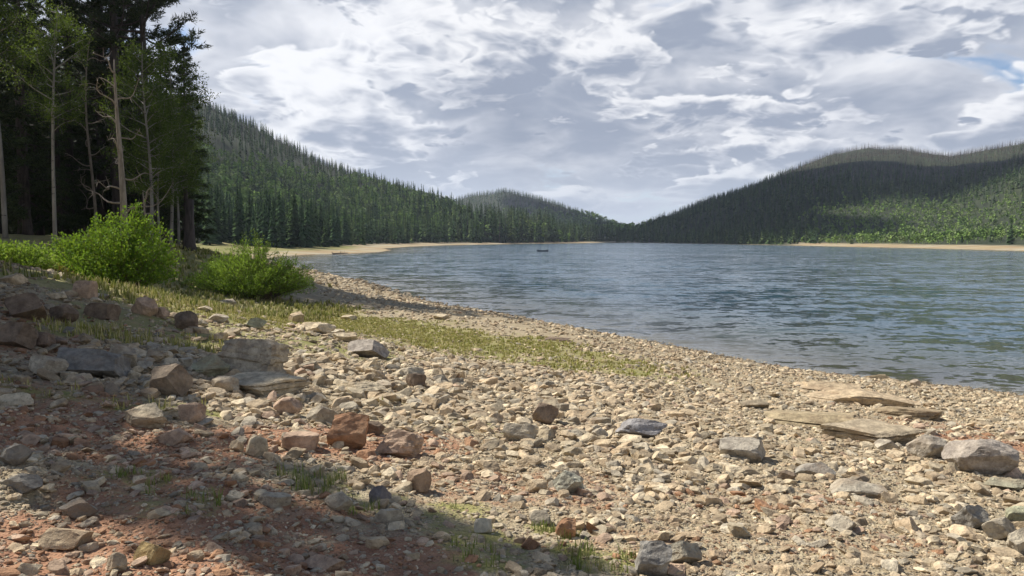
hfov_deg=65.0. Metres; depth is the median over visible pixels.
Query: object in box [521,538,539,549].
stone
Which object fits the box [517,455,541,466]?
stone
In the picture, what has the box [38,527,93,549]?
boulder
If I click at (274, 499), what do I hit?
boulder
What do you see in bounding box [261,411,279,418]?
stone
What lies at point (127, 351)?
boulder
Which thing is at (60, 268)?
shrub
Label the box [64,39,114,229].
dead tree
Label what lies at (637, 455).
stone
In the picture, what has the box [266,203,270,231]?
spruce tree
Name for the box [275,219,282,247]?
spruce tree
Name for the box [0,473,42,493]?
boulder
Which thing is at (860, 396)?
flat rock
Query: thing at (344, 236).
spruce tree
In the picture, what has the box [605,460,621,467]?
stone
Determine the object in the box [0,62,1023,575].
ground
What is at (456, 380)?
stone
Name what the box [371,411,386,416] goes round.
stone
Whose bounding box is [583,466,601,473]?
stone
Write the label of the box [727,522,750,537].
stone
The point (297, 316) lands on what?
boulder
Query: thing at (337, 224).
spruce tree
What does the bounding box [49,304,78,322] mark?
boulder
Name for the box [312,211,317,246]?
spruce tree
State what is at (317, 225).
spruce tree
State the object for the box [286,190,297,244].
spruce tree
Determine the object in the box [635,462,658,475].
stone
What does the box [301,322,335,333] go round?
boulder
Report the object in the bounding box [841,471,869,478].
stone
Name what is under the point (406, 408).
stone
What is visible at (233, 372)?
stone
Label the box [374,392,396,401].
stone
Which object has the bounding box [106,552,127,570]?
boulder
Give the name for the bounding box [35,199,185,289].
bush
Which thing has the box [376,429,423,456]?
boulder
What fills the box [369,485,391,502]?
boulder
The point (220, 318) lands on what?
boulder
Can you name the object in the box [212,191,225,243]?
spruce tree
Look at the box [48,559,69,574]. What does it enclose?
stone
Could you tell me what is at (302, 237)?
spruce tree
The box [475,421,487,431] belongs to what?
stone
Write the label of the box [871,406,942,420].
flat rock
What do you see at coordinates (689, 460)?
stone
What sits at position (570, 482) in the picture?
boulder
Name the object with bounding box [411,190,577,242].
forest
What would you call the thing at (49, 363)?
boulder
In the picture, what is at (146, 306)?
boulder
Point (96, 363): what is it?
boulder
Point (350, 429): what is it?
boulder
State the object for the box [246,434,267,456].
boulder
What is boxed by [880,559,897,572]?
stone
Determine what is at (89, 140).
spruce tree
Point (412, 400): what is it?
stone
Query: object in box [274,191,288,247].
spruce tree
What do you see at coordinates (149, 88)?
aspen tree
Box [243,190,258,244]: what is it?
spruce tree
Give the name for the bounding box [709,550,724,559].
stone
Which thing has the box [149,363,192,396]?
boulder
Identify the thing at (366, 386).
flat rock
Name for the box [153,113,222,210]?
aspen tree
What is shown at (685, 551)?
boulder
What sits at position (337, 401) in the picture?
stone
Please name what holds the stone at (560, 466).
on the ground at (730, 344)
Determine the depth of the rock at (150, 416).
6.03 m
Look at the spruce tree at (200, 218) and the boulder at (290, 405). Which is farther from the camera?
the spruce tree at (200, 218)
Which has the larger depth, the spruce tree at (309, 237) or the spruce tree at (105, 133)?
the spruce tree at (309, 237)
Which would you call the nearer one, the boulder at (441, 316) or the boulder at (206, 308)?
the boulder at (206, 308)
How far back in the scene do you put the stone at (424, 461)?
5.87 m
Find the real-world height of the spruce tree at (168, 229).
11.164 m
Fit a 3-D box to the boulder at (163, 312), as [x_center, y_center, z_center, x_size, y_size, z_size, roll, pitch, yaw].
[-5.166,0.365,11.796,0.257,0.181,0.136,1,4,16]
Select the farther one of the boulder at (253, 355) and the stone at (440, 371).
the stone at (440, 371)
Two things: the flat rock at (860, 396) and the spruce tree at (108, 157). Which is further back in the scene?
the spruce tree at (108, 157)
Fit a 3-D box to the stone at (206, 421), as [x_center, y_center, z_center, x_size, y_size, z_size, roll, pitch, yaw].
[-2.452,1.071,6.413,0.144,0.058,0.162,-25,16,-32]
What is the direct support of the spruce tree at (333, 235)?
on the ground at (730, 344)
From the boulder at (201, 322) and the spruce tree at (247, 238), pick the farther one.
the spruce tree at (247, 238)
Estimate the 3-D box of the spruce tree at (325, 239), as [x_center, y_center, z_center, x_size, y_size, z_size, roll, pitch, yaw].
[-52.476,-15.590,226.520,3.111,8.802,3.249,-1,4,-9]
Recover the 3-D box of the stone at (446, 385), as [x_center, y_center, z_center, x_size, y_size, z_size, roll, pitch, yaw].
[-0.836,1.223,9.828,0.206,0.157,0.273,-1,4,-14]
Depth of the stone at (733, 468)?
6.48 m
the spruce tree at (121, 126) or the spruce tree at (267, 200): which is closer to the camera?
the spruce tree at (121, 126)
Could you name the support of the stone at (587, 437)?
on the ground at (730, 344)
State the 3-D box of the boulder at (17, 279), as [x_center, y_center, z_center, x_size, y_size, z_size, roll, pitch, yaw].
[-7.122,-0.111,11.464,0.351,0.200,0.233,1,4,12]
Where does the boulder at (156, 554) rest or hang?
on the ground at (730, 344)
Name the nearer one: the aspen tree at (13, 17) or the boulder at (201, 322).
the boulder at (201, 322)
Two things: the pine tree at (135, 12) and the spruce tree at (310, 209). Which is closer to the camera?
the pine tree at (135, 12)
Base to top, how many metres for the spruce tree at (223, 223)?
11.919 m
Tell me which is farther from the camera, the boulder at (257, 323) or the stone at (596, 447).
the boulder at (257, 323)
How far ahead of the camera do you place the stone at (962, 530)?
5.12 m
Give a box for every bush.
[0,238,60,269]
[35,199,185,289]
[181,228,318,298]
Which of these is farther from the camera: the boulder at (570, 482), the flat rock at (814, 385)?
the flat rock at (814, 385)
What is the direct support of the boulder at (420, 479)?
on the ground at (730, 344)
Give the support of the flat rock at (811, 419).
on the ground at (730, 344)
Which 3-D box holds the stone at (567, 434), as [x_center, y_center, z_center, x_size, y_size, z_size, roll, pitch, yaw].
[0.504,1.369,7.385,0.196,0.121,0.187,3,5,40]
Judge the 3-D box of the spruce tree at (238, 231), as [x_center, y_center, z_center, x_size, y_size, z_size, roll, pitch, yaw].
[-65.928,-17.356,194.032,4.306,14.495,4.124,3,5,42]
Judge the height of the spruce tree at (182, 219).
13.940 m
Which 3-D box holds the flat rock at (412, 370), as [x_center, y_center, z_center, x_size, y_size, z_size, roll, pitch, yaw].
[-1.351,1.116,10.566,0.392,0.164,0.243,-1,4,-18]
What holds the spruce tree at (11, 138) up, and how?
on the ground at (730, 344)
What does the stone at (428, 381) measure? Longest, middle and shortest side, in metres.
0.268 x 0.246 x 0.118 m
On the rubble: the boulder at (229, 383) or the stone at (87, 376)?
the stone at (87, 376)
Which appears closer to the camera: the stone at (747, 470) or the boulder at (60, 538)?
the boulder at (60, 538)
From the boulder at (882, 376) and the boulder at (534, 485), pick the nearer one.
the boulder at (534, 485)
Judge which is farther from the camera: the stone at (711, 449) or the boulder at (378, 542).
the stone at (711, 449)
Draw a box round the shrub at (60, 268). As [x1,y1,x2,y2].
[49,256,73,274]
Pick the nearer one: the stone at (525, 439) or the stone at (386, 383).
the stone at (525, 439)
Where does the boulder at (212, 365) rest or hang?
on the ground at (730, 344)
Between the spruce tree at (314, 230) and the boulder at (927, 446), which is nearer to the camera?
the boulder at (927, 446)
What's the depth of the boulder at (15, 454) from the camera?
4.61 m
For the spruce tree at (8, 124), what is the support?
on the ground at (730, 344)
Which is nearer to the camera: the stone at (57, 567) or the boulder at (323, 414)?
the stone at (57, 567)
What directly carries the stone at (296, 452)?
on the ground at (730, 344)
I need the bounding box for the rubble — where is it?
[0,260,1023,575]
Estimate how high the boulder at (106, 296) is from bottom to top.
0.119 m
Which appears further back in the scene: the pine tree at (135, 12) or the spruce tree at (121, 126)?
the spruce tree at (121, 126)
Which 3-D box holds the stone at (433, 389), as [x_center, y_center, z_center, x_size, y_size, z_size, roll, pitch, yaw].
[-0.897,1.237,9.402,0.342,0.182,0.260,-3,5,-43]
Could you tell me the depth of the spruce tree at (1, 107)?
44.15 m
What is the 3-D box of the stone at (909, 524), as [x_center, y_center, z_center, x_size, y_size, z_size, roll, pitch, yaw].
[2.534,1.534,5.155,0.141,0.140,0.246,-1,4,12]
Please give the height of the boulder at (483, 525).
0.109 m
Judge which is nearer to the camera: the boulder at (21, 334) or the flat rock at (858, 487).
the flat rock at (858, 487)
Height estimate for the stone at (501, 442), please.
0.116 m
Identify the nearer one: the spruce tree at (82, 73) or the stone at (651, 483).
the stone at (651, 483)
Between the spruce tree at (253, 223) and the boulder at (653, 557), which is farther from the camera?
the spruce tree at (253, 223)
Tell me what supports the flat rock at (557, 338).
on the ground at (730, 344)
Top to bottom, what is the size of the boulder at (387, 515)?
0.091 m
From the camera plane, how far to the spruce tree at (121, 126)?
63.29 m
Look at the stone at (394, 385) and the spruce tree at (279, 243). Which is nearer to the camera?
the stone at (394, 385)
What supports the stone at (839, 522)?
on the ground at (730, 344)
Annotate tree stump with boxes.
[182,199,196,251]
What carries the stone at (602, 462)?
on the ground at (730, 344)
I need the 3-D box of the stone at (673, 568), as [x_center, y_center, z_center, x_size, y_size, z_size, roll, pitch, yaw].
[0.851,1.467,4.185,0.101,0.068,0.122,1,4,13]
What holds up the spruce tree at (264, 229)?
on the ground at (730, 344)
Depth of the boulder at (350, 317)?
25.10 m
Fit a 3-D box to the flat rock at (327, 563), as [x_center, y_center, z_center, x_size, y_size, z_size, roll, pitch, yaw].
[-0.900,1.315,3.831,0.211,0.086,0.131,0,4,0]
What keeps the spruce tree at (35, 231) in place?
on the ground at (730, 344)
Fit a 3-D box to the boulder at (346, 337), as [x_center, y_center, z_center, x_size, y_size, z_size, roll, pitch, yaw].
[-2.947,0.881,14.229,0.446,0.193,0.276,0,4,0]
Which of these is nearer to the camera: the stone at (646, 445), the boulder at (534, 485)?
the boulder at (534, 485)
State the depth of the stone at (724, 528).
4.84 m
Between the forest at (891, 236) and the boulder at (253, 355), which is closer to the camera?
the boulder at (253, 355)
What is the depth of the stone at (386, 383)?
9.24 m
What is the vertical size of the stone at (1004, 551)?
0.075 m
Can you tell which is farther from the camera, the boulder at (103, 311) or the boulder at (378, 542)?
the boulder at (103, 311)
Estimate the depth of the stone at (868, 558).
4.42 m
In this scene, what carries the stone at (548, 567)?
on the ground at (730, 344)
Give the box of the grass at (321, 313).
[0,243,699,574]
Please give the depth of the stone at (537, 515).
4.79 m
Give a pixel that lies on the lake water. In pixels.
(965, 307)
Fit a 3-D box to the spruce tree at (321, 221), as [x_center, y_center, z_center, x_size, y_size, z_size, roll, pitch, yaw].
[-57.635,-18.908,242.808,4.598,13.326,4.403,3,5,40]
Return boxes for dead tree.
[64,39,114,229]
[81,51,172,234]
[134,186,155,246]
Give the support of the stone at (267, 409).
on the ground at (730, 344)
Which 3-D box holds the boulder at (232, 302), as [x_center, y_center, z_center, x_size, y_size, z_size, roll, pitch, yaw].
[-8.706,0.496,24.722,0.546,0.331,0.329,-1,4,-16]
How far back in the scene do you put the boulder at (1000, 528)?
5.04 m
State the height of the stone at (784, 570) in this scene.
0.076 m
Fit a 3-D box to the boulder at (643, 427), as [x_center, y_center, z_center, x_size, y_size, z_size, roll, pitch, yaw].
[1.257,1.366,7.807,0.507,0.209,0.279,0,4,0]
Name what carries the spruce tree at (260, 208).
on the ground at (730, 344)
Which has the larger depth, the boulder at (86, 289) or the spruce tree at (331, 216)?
the spruce tree at (331, 216)
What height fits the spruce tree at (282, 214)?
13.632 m
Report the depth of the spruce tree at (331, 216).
239.72 m
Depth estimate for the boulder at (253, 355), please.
8.54 m
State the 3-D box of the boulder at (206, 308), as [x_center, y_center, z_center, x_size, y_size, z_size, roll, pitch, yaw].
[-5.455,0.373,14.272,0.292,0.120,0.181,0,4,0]
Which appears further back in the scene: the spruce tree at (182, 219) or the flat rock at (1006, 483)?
the spruce tree at (182, 219)
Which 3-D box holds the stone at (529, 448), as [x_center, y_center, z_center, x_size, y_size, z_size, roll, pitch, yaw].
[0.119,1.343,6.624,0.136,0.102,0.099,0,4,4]
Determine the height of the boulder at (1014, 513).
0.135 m
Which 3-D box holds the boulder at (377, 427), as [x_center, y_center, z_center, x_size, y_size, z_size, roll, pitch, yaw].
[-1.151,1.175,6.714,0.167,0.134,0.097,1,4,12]
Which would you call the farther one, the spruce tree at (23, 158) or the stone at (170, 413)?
the spruce tree at (23, 158)
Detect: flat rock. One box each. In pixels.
[0,392,33,406]
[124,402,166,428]
[231,371,310,396]
[304,554,345,571]
[330,381,386,392]
[348,339,389,358]
[396,367,424,375]
[541,336,571,340]
[764,410,859,428]
[793,381,863,389]
[795,462,835,474]
[804,389,920,406]
[819,418,926,443]
[828,478,887,497]
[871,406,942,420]
[984,477,1023,490]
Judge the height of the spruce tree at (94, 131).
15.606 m
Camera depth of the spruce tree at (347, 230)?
283.25 m
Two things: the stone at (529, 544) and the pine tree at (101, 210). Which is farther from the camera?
the pine tree at (101, 210)
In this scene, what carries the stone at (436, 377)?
on the ground at (730, 344)
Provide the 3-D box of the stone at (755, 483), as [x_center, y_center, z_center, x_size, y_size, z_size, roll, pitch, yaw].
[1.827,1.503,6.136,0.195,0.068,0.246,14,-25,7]
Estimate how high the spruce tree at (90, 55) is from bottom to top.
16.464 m
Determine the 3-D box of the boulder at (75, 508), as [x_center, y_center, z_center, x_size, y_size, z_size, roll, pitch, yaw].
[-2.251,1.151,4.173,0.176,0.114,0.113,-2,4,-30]
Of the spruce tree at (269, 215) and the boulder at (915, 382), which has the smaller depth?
the boulder at (915, 382)
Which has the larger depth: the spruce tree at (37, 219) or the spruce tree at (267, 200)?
the spruce tree at (267, 200)
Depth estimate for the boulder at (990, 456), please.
7.04 m
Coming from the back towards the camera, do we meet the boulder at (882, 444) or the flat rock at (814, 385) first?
the flat rock at (814, 385)
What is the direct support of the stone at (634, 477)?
on the ground at (730, 344)
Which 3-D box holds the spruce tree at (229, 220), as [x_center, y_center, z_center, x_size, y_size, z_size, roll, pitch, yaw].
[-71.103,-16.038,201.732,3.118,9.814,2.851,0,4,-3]
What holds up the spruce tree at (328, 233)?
on the ground at (730, 344)
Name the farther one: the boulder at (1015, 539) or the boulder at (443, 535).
the boulder at (1015, 539)
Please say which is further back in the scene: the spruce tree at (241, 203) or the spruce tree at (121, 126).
the spruce tree at (241, 203)
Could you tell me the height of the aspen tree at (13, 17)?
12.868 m
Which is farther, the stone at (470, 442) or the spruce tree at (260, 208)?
the spruce tree at (260, 208)
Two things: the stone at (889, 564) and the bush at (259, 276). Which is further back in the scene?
the bush at (259, 276)
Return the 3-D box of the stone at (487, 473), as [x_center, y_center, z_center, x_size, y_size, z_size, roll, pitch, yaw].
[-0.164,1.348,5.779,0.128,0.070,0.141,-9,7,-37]
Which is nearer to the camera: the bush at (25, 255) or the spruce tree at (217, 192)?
the bush at (25, 255)
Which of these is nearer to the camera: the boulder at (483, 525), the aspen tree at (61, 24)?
the boulder at (483, 525)
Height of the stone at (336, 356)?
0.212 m
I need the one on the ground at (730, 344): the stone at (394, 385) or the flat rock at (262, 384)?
the flat rock at (262, 384)
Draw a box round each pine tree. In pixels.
[0,0,126,236]
[0,0,129,233]
[43,0,157,234]
[62,0,211,239]
[75,0,183,235]
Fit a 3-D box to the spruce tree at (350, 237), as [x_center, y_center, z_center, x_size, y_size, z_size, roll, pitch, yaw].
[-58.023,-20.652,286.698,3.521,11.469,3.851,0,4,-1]
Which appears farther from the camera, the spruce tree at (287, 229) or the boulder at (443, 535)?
the spruce tree at (287, 229)
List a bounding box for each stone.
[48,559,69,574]
[63,375,83,385]
[74,373,92,379]
[77,333,94,344]
[144,350,163,361]
[162,410,178,417]
[197,417,213,425]
[211,532,230,540]
[224,369,241,375]
[242,397,254,402]
[260,407,277,412]
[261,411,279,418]
[285,447,306,458]
[325,370,338,378]
[328,352,345,361]
[331,397,349,407]
[331,406,342,413]
[339,401,358,410]
[360,361,379,369]
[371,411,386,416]
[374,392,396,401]
[376,380,391,387]
[390,381,398,389]
[390,405,411,411]
[403,402,420,407]
[404,398,422,404]
[409,410,421,417]
[417,456,435,466]
[422,396,441,408]
[424,386,447,393]
[425,369,438,375]
[425,377,434,384]
[432,375,448,381]
[433,391,446,396]
[435,368,444,375]
[435,382,452,388]
[447,387,458,392]
[448,378,464,383]
[464,437,479,446]
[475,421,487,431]
[475,460,500,471]
[481,469,495,477]
[482,439,503,444]
[512,466,524,471]
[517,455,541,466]
[518,445,533,453]
[520,438,540,447]
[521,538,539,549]
[529,510,550,525]
[538,428,555,439]
[539,563,553,571]
[550,462,570,471]
[557,430,575,439]
[562,446,582,456]
[568,430,582,436]
[577,432,599,442]
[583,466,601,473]
[586,445,604,451]
[591,427,606,436]
[592,424,601,429]
[595,458,613,466]
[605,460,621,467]
[605,525,614,531]
[611,446,631,455]
[611,466,621,471]
[625,474,644,482]
[633,442,650,451]
[633,451,651,459]
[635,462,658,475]
[638,457,653,464]
[646,482,666,485]
[652,444,669,448]
[652,484,670,494]
[667,563,684,575]
[674,456,697,465]
[676,531,700,538]
[681,464,695,471]
[702,445,718,452]
[704,463,722,472]
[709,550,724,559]
[718,462,741,473]
[720,522,743,533]
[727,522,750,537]
[728,495,742,502]
[736,466,759,475]
[739,480,761,486]
[764,484,786,492]
[773,564,795,575]
[778,494,796,506]
[824,514,856,531]
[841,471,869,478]
[861,551,881,564]
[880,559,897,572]
[894,517,918,532]
[904,475,933,485]
[948,524,975,536]
[991,547,1023,561]
[1013,502,1023,506]
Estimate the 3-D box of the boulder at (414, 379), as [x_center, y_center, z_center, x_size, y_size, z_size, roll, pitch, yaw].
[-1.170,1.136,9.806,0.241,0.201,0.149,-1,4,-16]
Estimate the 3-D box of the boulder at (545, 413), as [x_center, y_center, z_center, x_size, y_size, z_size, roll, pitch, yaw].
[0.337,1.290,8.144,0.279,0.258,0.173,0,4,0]
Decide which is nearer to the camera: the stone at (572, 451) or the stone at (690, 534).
the stone at (690, 534)
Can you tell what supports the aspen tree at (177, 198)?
on the ground at (730, 344)
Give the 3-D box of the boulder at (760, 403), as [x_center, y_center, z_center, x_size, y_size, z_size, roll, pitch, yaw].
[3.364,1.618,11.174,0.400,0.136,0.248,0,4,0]
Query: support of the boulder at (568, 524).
on the ground at (730, 344)
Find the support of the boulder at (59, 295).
on the ground at (730, 344)
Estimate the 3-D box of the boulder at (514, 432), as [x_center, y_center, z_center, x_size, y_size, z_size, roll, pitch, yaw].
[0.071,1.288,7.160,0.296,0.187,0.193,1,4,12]
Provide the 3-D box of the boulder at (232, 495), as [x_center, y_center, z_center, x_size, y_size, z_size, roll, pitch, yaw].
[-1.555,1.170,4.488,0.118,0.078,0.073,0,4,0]
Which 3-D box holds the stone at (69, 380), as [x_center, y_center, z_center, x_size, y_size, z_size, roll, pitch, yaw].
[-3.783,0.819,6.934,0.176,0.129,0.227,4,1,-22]
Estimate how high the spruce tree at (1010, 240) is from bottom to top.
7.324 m
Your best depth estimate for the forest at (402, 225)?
432.63 m
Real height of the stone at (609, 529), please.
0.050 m
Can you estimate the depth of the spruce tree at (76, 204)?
40.39 m
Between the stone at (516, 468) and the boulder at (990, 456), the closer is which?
the stone at (516, 468)
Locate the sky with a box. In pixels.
[1,0,1023,224]
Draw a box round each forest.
[180,93,614,244]
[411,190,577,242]
[452,187,666,234]
[614,139,1023,244]
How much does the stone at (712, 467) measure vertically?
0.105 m
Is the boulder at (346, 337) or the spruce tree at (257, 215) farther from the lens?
the spruce tree at (257, 215)
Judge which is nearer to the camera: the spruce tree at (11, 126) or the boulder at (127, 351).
the boulder at (127, 351)
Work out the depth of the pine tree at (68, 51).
39.62 m
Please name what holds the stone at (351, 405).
on the ground at (730, 344)
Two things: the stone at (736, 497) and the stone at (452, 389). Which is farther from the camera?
the stone at (452, 389)
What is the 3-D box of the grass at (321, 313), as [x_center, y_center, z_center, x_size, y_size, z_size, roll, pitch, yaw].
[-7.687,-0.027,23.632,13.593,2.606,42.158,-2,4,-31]
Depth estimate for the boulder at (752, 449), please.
7.07 m
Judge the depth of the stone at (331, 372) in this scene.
9.51 m
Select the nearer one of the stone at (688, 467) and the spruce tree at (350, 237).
the stone at (688, 467)
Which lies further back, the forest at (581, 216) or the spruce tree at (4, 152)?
the forest at (581, 216)
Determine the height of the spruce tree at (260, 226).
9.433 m
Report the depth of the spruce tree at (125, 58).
43.23 m
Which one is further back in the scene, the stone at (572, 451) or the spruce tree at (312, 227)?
the spruce tree at (312, 227)
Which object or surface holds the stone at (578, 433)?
on the ground at (730, 344)
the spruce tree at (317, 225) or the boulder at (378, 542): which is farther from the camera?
the spruce tree at (317, 225)
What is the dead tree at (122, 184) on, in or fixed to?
on the ground at (730, 344)
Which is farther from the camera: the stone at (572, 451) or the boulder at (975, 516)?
the stone at (572, 451)
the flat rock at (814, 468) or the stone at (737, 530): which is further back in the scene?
the flat rock at (814, 468)
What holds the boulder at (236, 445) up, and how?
on the ground at (730, 344)
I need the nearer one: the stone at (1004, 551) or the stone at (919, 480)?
the stone at (1004, 551)
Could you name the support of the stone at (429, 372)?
on the ground at (730, 344)
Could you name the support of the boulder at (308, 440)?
on the ground at (730, 344)
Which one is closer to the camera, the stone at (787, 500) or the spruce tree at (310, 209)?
the stone at (787, 500)
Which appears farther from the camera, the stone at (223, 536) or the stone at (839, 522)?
the stone at (839, 522)
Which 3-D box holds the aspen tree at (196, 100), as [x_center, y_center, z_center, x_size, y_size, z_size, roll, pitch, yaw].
[-15.278,-6.329,37.044,3.558,9.230,4.346,-2,4,-35]
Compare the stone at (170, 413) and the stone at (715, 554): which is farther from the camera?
the stone at (170, 413)
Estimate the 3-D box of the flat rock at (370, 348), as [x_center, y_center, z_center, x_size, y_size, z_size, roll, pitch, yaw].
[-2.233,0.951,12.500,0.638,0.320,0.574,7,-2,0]
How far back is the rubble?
6.34 m
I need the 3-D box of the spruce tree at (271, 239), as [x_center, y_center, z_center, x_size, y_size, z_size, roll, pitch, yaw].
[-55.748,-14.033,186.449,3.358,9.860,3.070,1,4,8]
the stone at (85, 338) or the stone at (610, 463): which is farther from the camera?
the stone at (85, 338)
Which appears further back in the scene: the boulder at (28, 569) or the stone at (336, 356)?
the stone at (336, 356)
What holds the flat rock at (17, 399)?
on the ground at (730, 344)
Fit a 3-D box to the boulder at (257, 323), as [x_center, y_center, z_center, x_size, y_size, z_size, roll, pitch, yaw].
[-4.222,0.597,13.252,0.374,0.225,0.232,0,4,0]
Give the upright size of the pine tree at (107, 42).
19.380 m
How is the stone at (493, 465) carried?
on the ground at (730, 344)
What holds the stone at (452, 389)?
on the ground at (730, 344)
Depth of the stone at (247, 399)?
7.28 m
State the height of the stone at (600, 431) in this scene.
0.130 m
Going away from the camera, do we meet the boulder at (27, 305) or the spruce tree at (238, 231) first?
the boulder at (27, 305)
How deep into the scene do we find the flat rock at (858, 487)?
6.05 m
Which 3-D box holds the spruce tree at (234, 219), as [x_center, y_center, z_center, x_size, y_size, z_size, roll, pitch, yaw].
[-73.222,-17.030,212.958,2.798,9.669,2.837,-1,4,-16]
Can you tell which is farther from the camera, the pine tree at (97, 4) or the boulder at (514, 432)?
the pine tree at (97, 4)
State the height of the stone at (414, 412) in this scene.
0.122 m
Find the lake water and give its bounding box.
[268,243,1023,391]
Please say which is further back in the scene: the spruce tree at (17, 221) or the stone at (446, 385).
the spruce tree at (17, 221)
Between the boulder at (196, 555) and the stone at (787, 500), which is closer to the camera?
the boulder at (196, 555)
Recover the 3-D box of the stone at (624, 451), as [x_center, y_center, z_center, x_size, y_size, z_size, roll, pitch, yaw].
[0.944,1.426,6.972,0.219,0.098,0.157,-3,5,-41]
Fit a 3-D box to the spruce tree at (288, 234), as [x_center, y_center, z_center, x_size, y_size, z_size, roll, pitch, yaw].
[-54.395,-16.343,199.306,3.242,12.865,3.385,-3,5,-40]
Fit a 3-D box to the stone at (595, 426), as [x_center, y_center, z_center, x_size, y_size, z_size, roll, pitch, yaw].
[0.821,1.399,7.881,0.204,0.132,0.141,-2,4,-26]
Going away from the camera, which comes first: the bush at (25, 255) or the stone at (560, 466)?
the stone at (560, 466)
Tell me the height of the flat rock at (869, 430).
0.243 m
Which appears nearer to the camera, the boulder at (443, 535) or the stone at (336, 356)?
the boulder at (443, 535)
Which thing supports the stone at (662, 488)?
on the rubble
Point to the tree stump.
(189, 236)
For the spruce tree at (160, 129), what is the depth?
50.79 m
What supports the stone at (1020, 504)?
on the ground at (730, 344)
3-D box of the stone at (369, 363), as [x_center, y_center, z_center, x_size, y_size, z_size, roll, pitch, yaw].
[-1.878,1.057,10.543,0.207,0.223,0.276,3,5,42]
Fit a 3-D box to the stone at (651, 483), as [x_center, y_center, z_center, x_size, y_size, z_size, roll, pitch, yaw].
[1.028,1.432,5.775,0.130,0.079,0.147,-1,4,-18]
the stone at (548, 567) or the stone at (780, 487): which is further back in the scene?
the stone at (780, 487)
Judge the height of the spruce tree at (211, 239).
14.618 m
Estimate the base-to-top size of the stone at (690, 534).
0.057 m
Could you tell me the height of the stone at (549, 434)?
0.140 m
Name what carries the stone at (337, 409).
on the ground at (730, 344)
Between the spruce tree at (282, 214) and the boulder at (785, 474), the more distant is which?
the spruce tree at (282, 214)
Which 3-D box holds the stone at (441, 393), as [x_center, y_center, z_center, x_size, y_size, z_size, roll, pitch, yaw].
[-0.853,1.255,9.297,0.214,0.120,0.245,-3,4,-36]
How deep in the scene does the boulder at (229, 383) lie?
7.59 m
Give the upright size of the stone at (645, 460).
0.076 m
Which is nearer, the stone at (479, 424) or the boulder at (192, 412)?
the boulder at (192, 412)
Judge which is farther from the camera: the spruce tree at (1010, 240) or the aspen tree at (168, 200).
the spruce tree at (1010, 240)
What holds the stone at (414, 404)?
on the ground at (730, 344)
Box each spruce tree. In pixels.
[0,0,51,233]
[0,0,80,234]
[0,61,32,216]
[0,67,24,209]
[0,112,19,220]
[1,0,88,235]
[1,81,32,220]
[3,63,52,234]
[6,95,52,234]
[12,1,102,236]
[32,1,107,236]
[43,3,140,235]
[49,15,107,232]
[60,0,167,236]
[76,25,128,214]
[105,33,161,230]
[106,19,136,177]
[107,20,174,236]
[134,39,183,241]
[140,72,198,244]
[155,42,216,243]
[173,151,199,245]
[199,185,220,244]
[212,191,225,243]
[216,185,218,208]
[220,196,228,241]
[225,205,233,242]
[232,186,244,244]
[232,206,235,237]
[233,188,245,242]
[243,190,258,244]
[244,218,250,245]
[249,206,258,245]
[256,199,262,239]
[256,204,259,229]
[258,191,271,240]
[258,208,268,244]
[259,202,271,246]
[265,207,276,247]
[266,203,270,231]
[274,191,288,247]
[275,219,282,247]
[281,200,286,230]
[284,200,290,244]
[285,191,301,246]
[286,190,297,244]
[287,196,292,245]
[296,196,308,247]
[304,198,314,246]
[308,212,315,246]
[309,200,317,244]
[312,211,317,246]
[313,202,323,245]
[318,204,323,243]
[320,218,328,246]
[326,219,331,246]
[328,203,337,246]
[329,204,337,246]
[335,206,343,244]
[341,209,351,244]
[345,218,350,244]
[348,216,352,244]
[1006,222,1016,244]
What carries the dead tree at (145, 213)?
on the ground at (730, 344)
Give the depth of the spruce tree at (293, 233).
193.17 m
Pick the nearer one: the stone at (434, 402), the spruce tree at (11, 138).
the stone at (434, 402)
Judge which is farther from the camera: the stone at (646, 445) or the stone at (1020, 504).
the stone at (646, 445)
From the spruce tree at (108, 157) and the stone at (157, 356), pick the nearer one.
the stone at (157, 356)
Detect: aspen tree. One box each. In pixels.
[0,0,43,238]
[0,0,95,250]
[87,37,198,246]
[125,96,196,243]
[130,94,209,245]
[138,46,220,248]
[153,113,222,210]
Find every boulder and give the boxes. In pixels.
[0,273,27,284]
[0,322,38,349]
[0,443,32,465]
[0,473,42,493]
[4,293,46,319]
[17,562,42,575]
[29,355,68,376]
[36,332,55,347]
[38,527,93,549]
[47,291,67,299]
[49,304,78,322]
[56,347,131,377]
[59,497,97,518]
[72,280,97,298]
[83,303,120,320]
[98,293,109,298]
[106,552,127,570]
[109,344,136,367]
[131,296,157,315]
[133,541,170,564]
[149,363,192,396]
[153,307,169,317]
[153,428,192,445]
[174,311,197,329]
[178,402,206,422]
[187,550,204,561]
[191,355,229,376]
[197,306,212,311]
[198,319,207,326]
[209,314,228,322]
[212,375,238,391]
[217,339,289,373]
[220,299,237,306]
[224,490,244,501]
[229,440,243,451]
[246,317,267,328]
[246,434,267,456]
[258,492,291,507]
[273,396,302,414]
[281,431,318,451]
[288,311,303,321]
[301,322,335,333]
[306,405,338,423]
[324,492,352,510]
[327,412,369,449]
[333,332,357,341]
[340,315,356,319]
[365,536,389,548]
[367,421,384,434]
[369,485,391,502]
[375,508,402,523]
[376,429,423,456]
[406,373,425,386]
[407,468,431,492]
[432,531,450,540]
[434,314,449,319]
[474,518,492,532]
[502,423,537,440]
[525,479,547,492]
[532,402,558,424]
[552,470,583,492]
[555,517,575,538]
[615,418,666,436]
[634,540,672,575]
[669,541,701,562]
[719,436,765,462]
[738,399,768,408]
[777,470,796,479]
[867,374,890,378]
[874,439,899,450]
[906,434,946,457]
[909,379,920,385]
[941,439,1019,474]
[950,505,989,528]
[981,517,1015,539]
[1005,506,1023,520]
[1006,527,1023,553]

